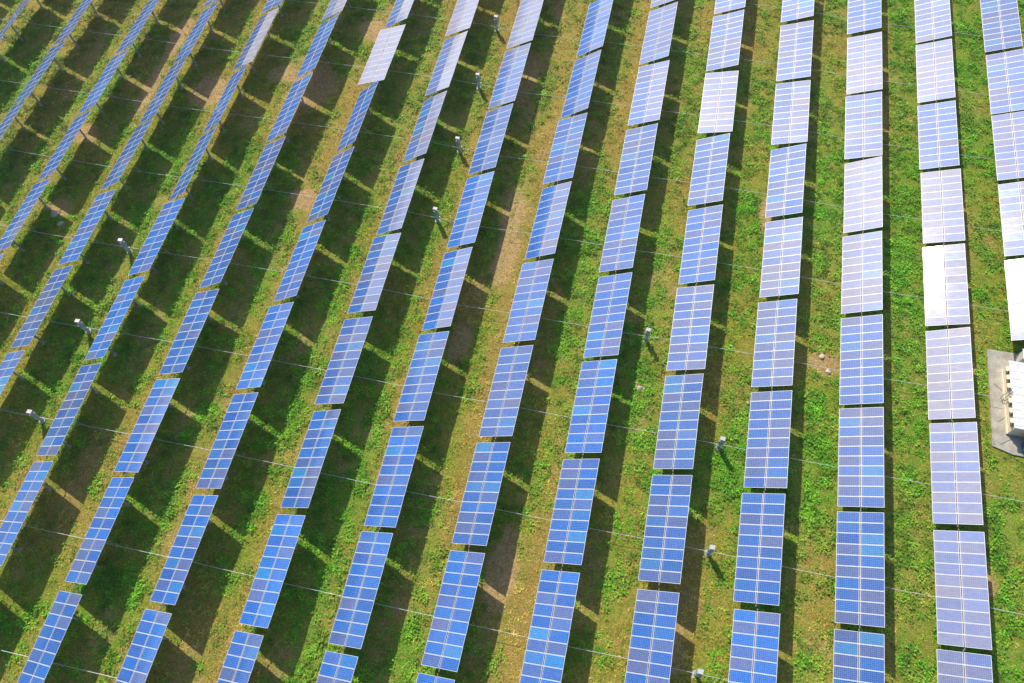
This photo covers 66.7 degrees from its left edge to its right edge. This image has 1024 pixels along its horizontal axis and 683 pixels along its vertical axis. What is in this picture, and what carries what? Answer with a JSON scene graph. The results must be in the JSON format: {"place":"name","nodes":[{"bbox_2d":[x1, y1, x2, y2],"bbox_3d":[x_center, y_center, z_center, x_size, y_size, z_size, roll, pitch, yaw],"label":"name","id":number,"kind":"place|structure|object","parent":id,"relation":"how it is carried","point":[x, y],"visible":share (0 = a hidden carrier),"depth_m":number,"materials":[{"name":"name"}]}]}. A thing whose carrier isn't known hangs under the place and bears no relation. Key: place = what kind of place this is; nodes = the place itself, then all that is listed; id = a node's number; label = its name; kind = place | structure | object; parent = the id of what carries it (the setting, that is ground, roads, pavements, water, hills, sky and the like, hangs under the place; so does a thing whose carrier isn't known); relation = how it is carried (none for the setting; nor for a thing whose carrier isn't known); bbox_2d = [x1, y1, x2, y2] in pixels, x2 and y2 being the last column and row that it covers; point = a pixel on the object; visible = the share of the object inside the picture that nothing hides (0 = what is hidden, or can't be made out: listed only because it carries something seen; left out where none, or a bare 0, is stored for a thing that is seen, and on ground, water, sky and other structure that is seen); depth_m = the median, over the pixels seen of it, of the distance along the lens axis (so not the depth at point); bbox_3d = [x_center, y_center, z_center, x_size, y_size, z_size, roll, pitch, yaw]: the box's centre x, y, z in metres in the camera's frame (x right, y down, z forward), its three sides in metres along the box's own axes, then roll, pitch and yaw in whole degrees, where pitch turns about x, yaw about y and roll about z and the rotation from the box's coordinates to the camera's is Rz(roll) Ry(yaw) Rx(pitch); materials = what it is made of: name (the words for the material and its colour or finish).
{"place":"outdoors","nodes":[
{"label":"outdoors","id":0,"kind":"place"},
{"bbox_2d":[0,0,1023,682],"bbox_3d":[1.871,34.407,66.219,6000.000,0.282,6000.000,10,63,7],"label":"ground","id":1,"kind":"structure","parent":0,"point":[498,568],"depth_m":84.36,"materials":[{"name":"green plant"}]},
{"bbox_2d":[0,178,50,252],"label":"solar table","id":2,"kind":"object","parent":1,"relation":"on","point":[20,217],"visible":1,"depth_m":90.29,"materials":[{"name":"glass"}]},
{"bbox_2d":[0,460,52,565],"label":"solar table","id":3,"kind":"object","parent":1,"relation":"on","point":[15,517],"visible":1,"depth_m":74.19,"materials":[{"name":"glass"}]},
{"bbox_2d":[11,265,72,348],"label":"solar table","id":4,"kind":"object","parent":1,"relation":"on","point":[40,308],"visible":1,"depth_m":84.39,"materials":[{"name":"glass"}]},
{"bbox_2d":[17,590,81,682],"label":"solar table","id":5,"kind":"object","parent":1,"relation":"on","point":[29,674],"visible":1,"depth_m":68.53,"materials":[{"name":"glass"}]},
{"bbox_2d":[37,110,90,180],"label":"solar table","id":6,"kind":"object","parent":1,"relation":"on","point":[63,147],"visible":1,"depth_m":95.02,"materials":[{"name":"glass"}]},
{"bbox_2d":[36,363,101,458],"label":"solar table","id":7,"kind":"object","parent":1,"relation":"on","point":[74,399],"visible":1,"depth_m":78.65,"materials":[{"name":"glass"}]},
{"bbox_2d":[58,189,115,265],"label":"solar table","id":8,"kind":"object","parent":1,"relation":"on","point":[84,232],"visible":1,"depth_m":89.17,"materials":[{"name":"glass"}]},
{"bbox_2d":[65,475,133,585],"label":"solar table","id":9,"kind":"object","parent":1,"relation":"on","point":[81,570],"visible":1,"depth_m":72.87,"materials":[{"name":"glass"}]},
{"bbox_2d":[85,275,144,361],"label":"solar table","id":10,"kind":"object","parent":1,"relation":"on","point":[108,330],"visible":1,"depth_m":83.48,"materials":[{"name":"glass"}]},
{"bbox_2d":[101,119,152,189],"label":"solar table","id":11,"kind":"object","parent":1,"relation":"on","point":[126,155],"visible":1,"depth_m":94.06,"materials":[{"name":"glass"}]},
{"bbox_2d":[115,608,171,682],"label":"solar table","id":12,"kind":"object","parent":1,"relation":"on","point":[155,637],"visible":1,"depth_m":67.98,"materials":[{"name":"glass"}]},
{"bbox_2d":[114,377,179,474],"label":"solar table","id":13,"kind":"object","parent":1,"relation":"on","point":[154,409],"visible":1,"depth_m":77.66,"materials":[{"name":"glass"}]},
{"bbox_2d":[128,198,184,275],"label":"solar table","id":14,"kind":"object","parent":1,"relation":"on","point":[158,233],"visible":1,"depth_m":88.32,"materials":[{"name":"glass"}]},
{"bbox_2d":[150,493,217,605],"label":"solar table","id":15,"kind":"object","parent":1,"relation":"on","point":[170,570],"visible":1,"depth_m":71.83,"materials":[{"name":"glass"}]},
{"bbox_2d":[159,289,218,375],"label":"solar table","id":16,"kind":"object","parent":1,"relation":"on","point":[198,311],"visible":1,"depth_m":82.45,"materials":[{"name":"glass"}]},
{"bbox_2d":[168,126,216,201],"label":"solar table","id":17,"kind":"object","parent":1,"relation":"on","point":[190,167],"visible":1,"depth_m":93.10,"materials":[{"name":"glass"}]},
{"bbox_2d":[200,208,253,287],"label":"solar table","id":18,"kind":"object","parent":1,"relation":"on","point":[233,234],"visible":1,"depth_m":87.30,"materials":[{"name":"glass"}]},
{"bbox_2d":[196,392,258,491],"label":"solar table","id":19,"kind":"object","parent":1,"relation":"on","point":[219,472],"visible":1,"depth_m":76.65,"materials":[{"name":"glass"}]},
{"bbox_2d":[217,630,263,682],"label":"solar table","id":20,"kind":"object","parent":1,"relation":"on","point":[249,654],"visible":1,"depth_m":67.39,"materials":[{"name":"glass"}]},
{"bbox_2d":[233,8,278,72],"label":"solar table","id":21,"kind":"object","parent":1,"relation":"on","point":[258,34],"visible":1,"depth_m":102.68,"materials":[{"name":"glass"}]},
{"bbox_2d":[236,136,285,210],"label":"solar table","id":22,"kind":"object","parent":1,"relation":"on","point":[264,165],"visible":1,"depth_m":92.15,"materials":[{"name":"glass"}]},
{"bbox_2d":[236,302,293,390],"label":"solar table","id":23,"kind":"object","parent":1,"relation":"on","point":[252,375],"visible":1,"depth_m":81.42,"materials":[{"name":"glass"}]},
{"bbox_2d":[239,513,304,628],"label":"solar table","id":24,"kind":"object","parent":1,"relation":"on","point":[270,592],"visible":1,"depth_m":70.72,"materials":[{"name":"glass"}]},
{"bbox_2d":[266,72,312,142],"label":"solar table","id":25,"kind":"object","parent":1,"relation":"on","point":[288,109],"visible":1,"depth_m":96.90,"materials":[{"name":"glass"}]},
{"bbox_2d":[273,220,325,301],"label":"solar table","id":26,"kind":"object","parent":1,"relation":"on","point":[292,279],"visible":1,"depth_m":86.24,"materials":[{"name":"glass"}]},
{"bbox_2d":[281,408,340,510],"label":"solar table","id":27,"kind":"object","parent":1,"relation":"on","point":[320,445],"visible":1,"depth_m":75.54,"materials":[{"name":"glass"}]},
{"bbox_2d":[296,13,338,79],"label":"solar table","id":28,"kind":"object","parent":1,"relation":"on","point":[317,46],"visible":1,"depth_m":101.82,"materials":[{"name":"glass"}]},
{"bbox_2d":[307,146,354,222],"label":"solar table","id":29,"kind":"object","parent":1,"relation":"on","point":[324,198],"visible":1,"depth_m":91.11,"materials":[{"name":"glass"}]},
{"bbox_2d":[316,651,357,682],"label":"solar table","id":30,"kind":"object","parent":1,"relation":"on","point":[330,666],"visible":1,"depth_m":66.84,"materials":[{"name":"glass"}]},
{"bbox_2d":[315,316,372,406],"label":"solar table","id":31,"kind":"object","parent":1,"relation":"on","point":[350,357],"visible":1,"depth_m":80.39,"materials":[{"name":"glass"}]},
{"bbox_2d":[336,80,378,152],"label":"solar table","id":32,"kind":"object","parent":1,"relation":"on","point":[354,124],"visible":1,"depth_m":95.95,"materials":[{"name":"glass"}]},
{"bbox_2d":[328,530,392,649],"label":"solar table","id":33,"kind":"object","parent":1,"relation":"on","point":[362,610],"visible":1,"depth_m":69.75,"materials":[{"name":"glass"}]},
{"bbox_2d":[347,233,400,313],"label":"solar table","id":34,"kind":"object","parent":1,"relation":"on","point":[378,279],"visible":1,"depth_m":85.24,"materials":[{"name":"glass"}]},
{"bbox_2d":[358,24,405,88],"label":"solar table","id":35,"kind":"object","parent":1,"relation":"on","point":[388,47],"visible":1,"depth_m":100.74,"materials":[{"name":"glass"}]},
{"bbox_2d":[364,425,423,529],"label":"solar table","id":36,"kind":"object","parent":1,"relation":"on","point":[389,516],"visible":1,"depth_m":74.52,"materials":[{"name":"glass"}]},
{"bbox_2d":[377,159,423,234],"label":"solar table","id":37,"kind":"object","parent":1,"relation":"on","point":[399,199],"visible":0.99,"depth_m":90.00,"materials":[{"name":"glass"}]},
{"bbox_2d":[393,331,448,423],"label":"solar table","id":38,"kind":"object","parent":1,"relation":"on","point":[423,394],"visible":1,"depth_m":79.32,"materials":[{"name":"glass"}]},
{"bbox_2d":[403,91,446,162],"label":"solar table","id":39,"kind":"object","parent":1,"relation":"on","point":[423,129],"visible":0.96,"depth_m":94.84,"materials":[{"name":"glass"}]},
{"bbox_2d":[425,31,467,95],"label":"solar table","id":40,"kind":"object","parent":1,"relation":"on","point":[456,43],"visible":0.95,"depth_m":99.71,"materials":[{"name":"glass"}]},
{"bbox_2d":[422,247,472,330],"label":"solar table","id":41,"kind":"object","parent":1,"relation":"on","point":[452,292],"visible":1,"depth_m":84.09,"materials":[{"name":"glass"}]},
{"bbox_2d":[421,549,484,671],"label":"solar table","id":42,"kind":"object","parent":1,"relation":"on","point":[462,607],"visible":1,"depth_m":68.73,"materials":[{"name":"glass"}]},
{"bbox_2d":[447,171,493,247],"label":"solar table","id":43,"kind":"object","parent":1,"relation":"on","point":[473,217],"visible":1,"depth_m":88.88,"materials":[{"name":"glass"}]},
{"bbox_2d":[452,440,510,547],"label":"solar table","id":44,"kind":"object","parent":1,"relation":"on","point":[484,515],"visible":1,"depth_m":73.54,"materials":[{"name":"glass"}]},
{"bbox_2d":[468,104,512,174],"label":"solar table","id":45,"kind":"object","parent":1,"relation":"on","point":[501,119],"visible":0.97,"depth_m":93.68,"materials":[{"name":"glass"}]},
{"bbox_2d":[479,345,532,438],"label":"solar table","id":46,"kind":"object","parent":1,"relation":"on","point":[492,417],"visible":1,"depth_m":78.33,"materials":[{"name":"glass"}]},
{"bbox_2d":[488,43,530,108],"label":"solar table","id":47,"kind":"object","parent":1,"relation":"on","point":[509,93],"visible":0.95,"depth_m":98.41,"materials":[{"name":"glass"}]},
{"bbox_2d":[506,0,543,48],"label":"solar table","id":48,"kind":"object","parent":1,"relation":"on","point":[529,28],"visible":0.94,"depth_m":102.82,"materials":[{"name":"glass"}]},
{"bbox_2d":[503,259,553,343],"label":"solar table","id":49,"kind":"object","parent":1,"relation":"on","point":[532,309],"visible":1,"depth_m":83.11,"materials":[{"name":"glass"}]},
{"bbox_2d":[525,181,571,259],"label":"solar table","id":50,"kind":"object","parent":1,"relation":"on","point":[548,243],"visible":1,"depth_m":87.93,"materials":[{"name":"glass"}]},
{"bbox_2d":[519,569,579,682],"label":"solar table","id":51,"kind":"object","parent":1,"relation":"on","point":[558,633],"visible":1,"depth_m":67.89,"materials":[{"name":"glass"}]},
{"bbox_2d":[543,113,586,183],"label":"solar table","id":52,"kind":"object","parent":1,"relation":"on","point":[565,168],"visible":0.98,"depth_m":92.73,"materials":[{"name":"glass"}]},
{"bbox_2d":[543,457,599,566],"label":"solar table","id":53,"kind":"object","parent":1,"relation":"on","point":[571,548],"visible":1,"depth_m":72.55,"materials":[{"name":"glass"}]},
{"bbox_2d":[561,50,600,117],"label":"solar table","id":54,"kind":"object","parent":1,"relation":"on","point":[591,61],"visible":0.98,"depth_m":97.45,"materials":[{"name":"glass"}]},
{"bbox_2d":[565,359,616,455],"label":"solar table","id":55,"kind":"object","parent":1,"relation":"on","point":[601,387],"visible":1,"depth_m":77.34,"materials":[{"name":"glass"}]},
{"bbox_2d":[577,0,612,56],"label":"solar table","id":56,"kind":"object","parent":1,"relation":"on","point":[599,29],"visible":0.98,"depth_m":102.16,"materials":[{"name":"glass"}]},
{"bbox_2d":[583,272,631,358],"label":"solar table","id":57,"kind":"object","parent":1,"relation":"on","point":[612,323],"visible":1,"depth_m":82.07,"materials":[{"name":"glass"}]},
{"bbox_2d":[599,194,644,272],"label":"solar table","id":58,"kind":"object","parent":1,"relation":"on","point":[629,226],"visible":1,"depth_m":86.85,"materials":[{"name":"glass"}]},
{"bbox_2d":[614,123,657,195],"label":"solar table","id":59,"kind":"object","parent":1,"relation":"on","point":[644,140],"visible":1,"depth_m":91.69,"materials":[{"name":"glass"}]},
{"bbox_2d":[628,60,669,126],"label":"solar table","id":60,"kind":"object","parent":1,"relation":"on","point":[654,89],"visible":0.98,"depth_m":96.47,"materials":[{"name":"glass"}]},
{"bbox_2d":[625,588,679,682],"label":"solar table","id":61,"kind":"object","parent":1,"relation":"on","point":[660,651],"visible":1,"depth_m":67.31,"materials":[{"name":"glass"}]},
{"bbox_2d":[639,2,677,66],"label":"solar table","id":62,"kind":"object","parent":1,"relation":"on","point":[659,28],"visible":0.98,"depth_m":101.24,"materials":[{"name":"glass"}]},
{"bbox_2d":[638,473,691,585],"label":"solar table","id":63,"kind":"object","parent":1,"relation":"on","point":[658,525],"visible":1,"depth_m":71.58,"materials":[{"name":"glass"}]},
{"bbox_2d":[653,373,702,471],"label":"solar table","id":64,"kind":"object","parent":1,"relation":"on","point":[680,453],"visible":1,"depth_m":76.36,"materials":[{"name":"glass"}]},
{"bbox_2d":[666,285,713,372],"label":"solar table","id":65,"kind":"object","parent":1,"relation":"on","point":[698,310],"visible":1,"depth_m":81.14,"materials":[{"name":"glass"}]},
{"bbox_2d":[679,205,722,284],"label":"solar table","id":66,"kind":"object","parent":1,"relation":"on","point":[707,229],"visible":1,"depth_m":85.90,"materials":[{"name":"glass"}]},
{"bbox_2d":[688,133,729,206],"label":"solar table","id":67,"kind":"object","parent":1,"relation":"on","point":[714,157],"visible":1,"depth_m":90.70,"materials":[{"name":"glass"}]},
{"bbox_2d":[698,71,738,136],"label":"solar table","id":68,"kind":"object","parent":1,"relation":"on","point":[719,89],"visible":0.99,"depth_m":95.52,"materials":[{"name":"glass"}]},
{"bbox_2d":[706,10,743,71],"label":"solar table","id":69,"kind":"object","parent":1,"relation":"on","point":[730,30],"visible":0.97,"depth_m":100.33,"materials":[{"name":"glass"}]},
{"bbox_2d":[728,609,779,682],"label":"solar table","id":70,"kind":"object","parent":1,"relation":"on","point":[762,647],"visible":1,"depth_m":66.73,"materials":[{"name":"glass"}]},
{"bbox_2d":[733,491,784,606],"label":"solar table","id":71,"kind":"object","parent":1,"relation":"on","point":[755,518],"visible":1,"depth_m":70.55,"materials":[{"name":"glass"}]},
{"bbox_2d":[744,390,791,490],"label":"solar table","id":72,"kind":"object","parent":1,"relation":"on","point":[775,451],"visible":1,"depth_m":75.29,"materials":[{"name":"glass"}]},
{"bbox_2d":[751,299,796,388],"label":"solar table","id":73,"kind":"object","parent":1,"relation":"on","point":[781,346],"visible":1,"depth_m":80.07,"materials":[{"name":"glass"}]},
{"bbox_2d":[760,217,802,297],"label":"solar table","id":74,"kind":"object","parent":1,"relation":"on","point":[785,238],"visible":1,"depth_m":84.86,"materials":[{"name":"glass"}]},
{"bbox_2d":[765,144,805,217],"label":"solar table","id":75,"kind":"object","parent":1,"relation":"on","point":[791,190],"visible":1,"depth_m":89.67,"materials":[{"name":"glass"}]},
{"bbox_2d":[771,80,810,147],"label":"solar table","id":76,"kind":"object","parent":1,"relation":"on","point":[791,114],"visible":0.99,"depth_m":94.44,"materials":[{"name":"glass"}]},
{"bbox_2d":[776,20,813,82],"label":"solar table","id":77,"kind":"object","parent":1,"relation":"on","point":[796,39],"visible":0.98,"depth_m":99.19,"materials":[{"name":"glass"}]},
{"bbox_2d":[833,629,884,682],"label":"solar table","id":78,"kind":"object","parent":1,"relation":"on","point":[848,667],"visible":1,"depth_m":66.17,"materials":[{"name":"glass"}]},
{"bbox_2d":[835,510,884,628],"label":"solar table","id":79,"kind":"object","parent":1,"relation":"on","point":[864,532],"visible":1,"depth_m":69.49,"materials":[{"name":"glass"}]},
{"bbox_2d":[837,407,883,509],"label":"solar table","id":80,"kind":"object","parent":1,"relation":"on","point":[860,471],"visible":1,"depth_m":74.25,"materials":[{"name":"glass"}]},
{"bbox_2d":[839,314,883,406],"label":"solar table","id":81,"kind":"object","parent":1,"relation":"on","point":[862,366],"visible":1,"depth_m":78.96,"materials":[{"name":"glass"}]},
{"bbox_2d":[841,231,882,314],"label":"solar table","id":82,"kind":"object","parent":1,"relation":"on","point":[862,290],"visible":1,"depth_m":83.71,"materials":[{"name":"glass"}]},
{"bbox_2d":[843,156,882,232],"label":"solar table","id":83,"kind":"object","parent":1,"relation":"on","point":[863,185],"visible":1,"depth_m":88.47,"materials":[{"name":"glass"}]},
{"bbox_2d":[844,92,881,161],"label":"solar table","id":84,"kind":"object","parent":1,"relation":"on","point":[863,125],"visible":0.99,"depth_m":93.20,"materials":[{"name":"glass"}]},
{"bbox_2d":[846,32,881,94],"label":"solar table","id":85,"kind":"object","parent":1,"relation":"on","point":[864,63],"visible":0.98,"depth_m":97.91,"materials":[{"name":"glass"}]},
{"bbox_2d":[847,0,880,35],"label":"solar table","id":86,"kind":"object","parent":1,"relation":"on","point":[864,15],"visible":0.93,"depth_m":101.85,"materials":[{"name":"glass"}]},
{"bbox_2d":[914,0,951,43],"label":"solar table","id":87,"kind":"object","parent":1,"relation":"on","point":[932,19],"visible":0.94,"depth_m":101.16,"materials":[{"name":"glass"}]},
{"bbox_2d":[916,39,954,104],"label":"solar table","id":88,"kind":"object","parent":1,"relation":"on","point":[935,71],"visible":0.99,"depth_m":96.99,"materials":[{"name":"glass"}]},
{"bbox_2d":[917,100,958,170],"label":"solar table","id":89,"kind":"object","parent":1,"relation":"on","point":[938,135],"visible":1,"depth_m":92.24,"materials":[{"name":"glass"}]},
{"bbox_2d":[921,169,964,244],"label":"solar table","id":90,"kind":"object","parent":1,"relation":"on","point":[942,208],"visible":1,"depth_m":87.48,"materials":[{"name":"glass"}]},
{"bbox_2d":[923,244,969,327],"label":"solar table","id":91,"kind":"object","parent":1,"relation":"on","point":[946,301],"visible":1,"depth_m":82.77,"materials":[{"name":"glass"}]},
{"bbox_2d":[926,327,975,421],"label":"solar table","id":92,"kind":"object","parent":1,"relation":"on","point":[954,399],"visible":1,"depth_m":78.00,"materials":[{"name":"glass"}]},
{"bbox_2d":[929,421,982,526],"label":"solar table","id":93,"kind":"object","parent":1,"relation":"on","point":[955,479],"visible":1,"depth_m":73.29,"materials":[{"name":"glass"}]},
{"bbox_2d":[933,529,991,650],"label":"solar table","id":94,"kind":"object","parent":1,"relation":"on","point":[964,587],"visible":1,"depth_m":68.48,"materials":[{"name":"glass"}]},
{"bbox_2d":[937,649,992,682],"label":"solar table","id":95,"kind":"object","parent":1,"relation":"on","point":[961,670],"visible":1,"depth_m":65.63,"materials":[{"name":"glass"}]},
{"bbox_2d":[980,0,1022,53],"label":"solar table","id":96,"kind":"object","parent":1,"relation":"on","point":[1001,25],"visible":0.98,"depth_m":100.45,"materials":[{"name":"glass"}]},
{"bbox_2d":[986,49,1023,114],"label":"solar table","id":97,"kind":"object","parent":1,"relation":"on","point":[1005,72],"visible":0.94,"depth_m":96.02,"materials":[{"name":"glass"}]},
{"bbox_2d":[986,349,1023,456],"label":"concrete pad","id":98,"kind":"object","parent":1,"relation":"on","point":[997,362],"visible":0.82,"depth_m":79.14,"materials":[{"name":"grey concrete"}]},
{"bbox_2d":[1000,360,1023,436],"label":"inverter house","id":99,"kind":"structure","parent":98,"relation":"on","point":[1012,377],"depth_m":78.00,"materials":[{"name":"white metal"}]},
{"bbox_2d":[991,111,1023,182],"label":"solar table","id":100,"kind":"object","parent":1,"relation":"on","point":[1008,133],"visible":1,"depth_m":91.61,"materials":[{"name":"glass"}]},
{"bbox_2d":[998,181,1023,255],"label":"solar table","id":101,"kind":"object","parent":1,"relation":"on","point":[1011,198],"visible":1,"depth_m":87.14,"materials":[{"name":"glass"}]},
{"bbox_2d":[1004,258,1023,340],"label":"solar table","id":102,"kind":"object","parent":1,"relation":"on","point":[1014,271],"visible":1,"depth_m":82.75,"materials":[{"name":"glass"}]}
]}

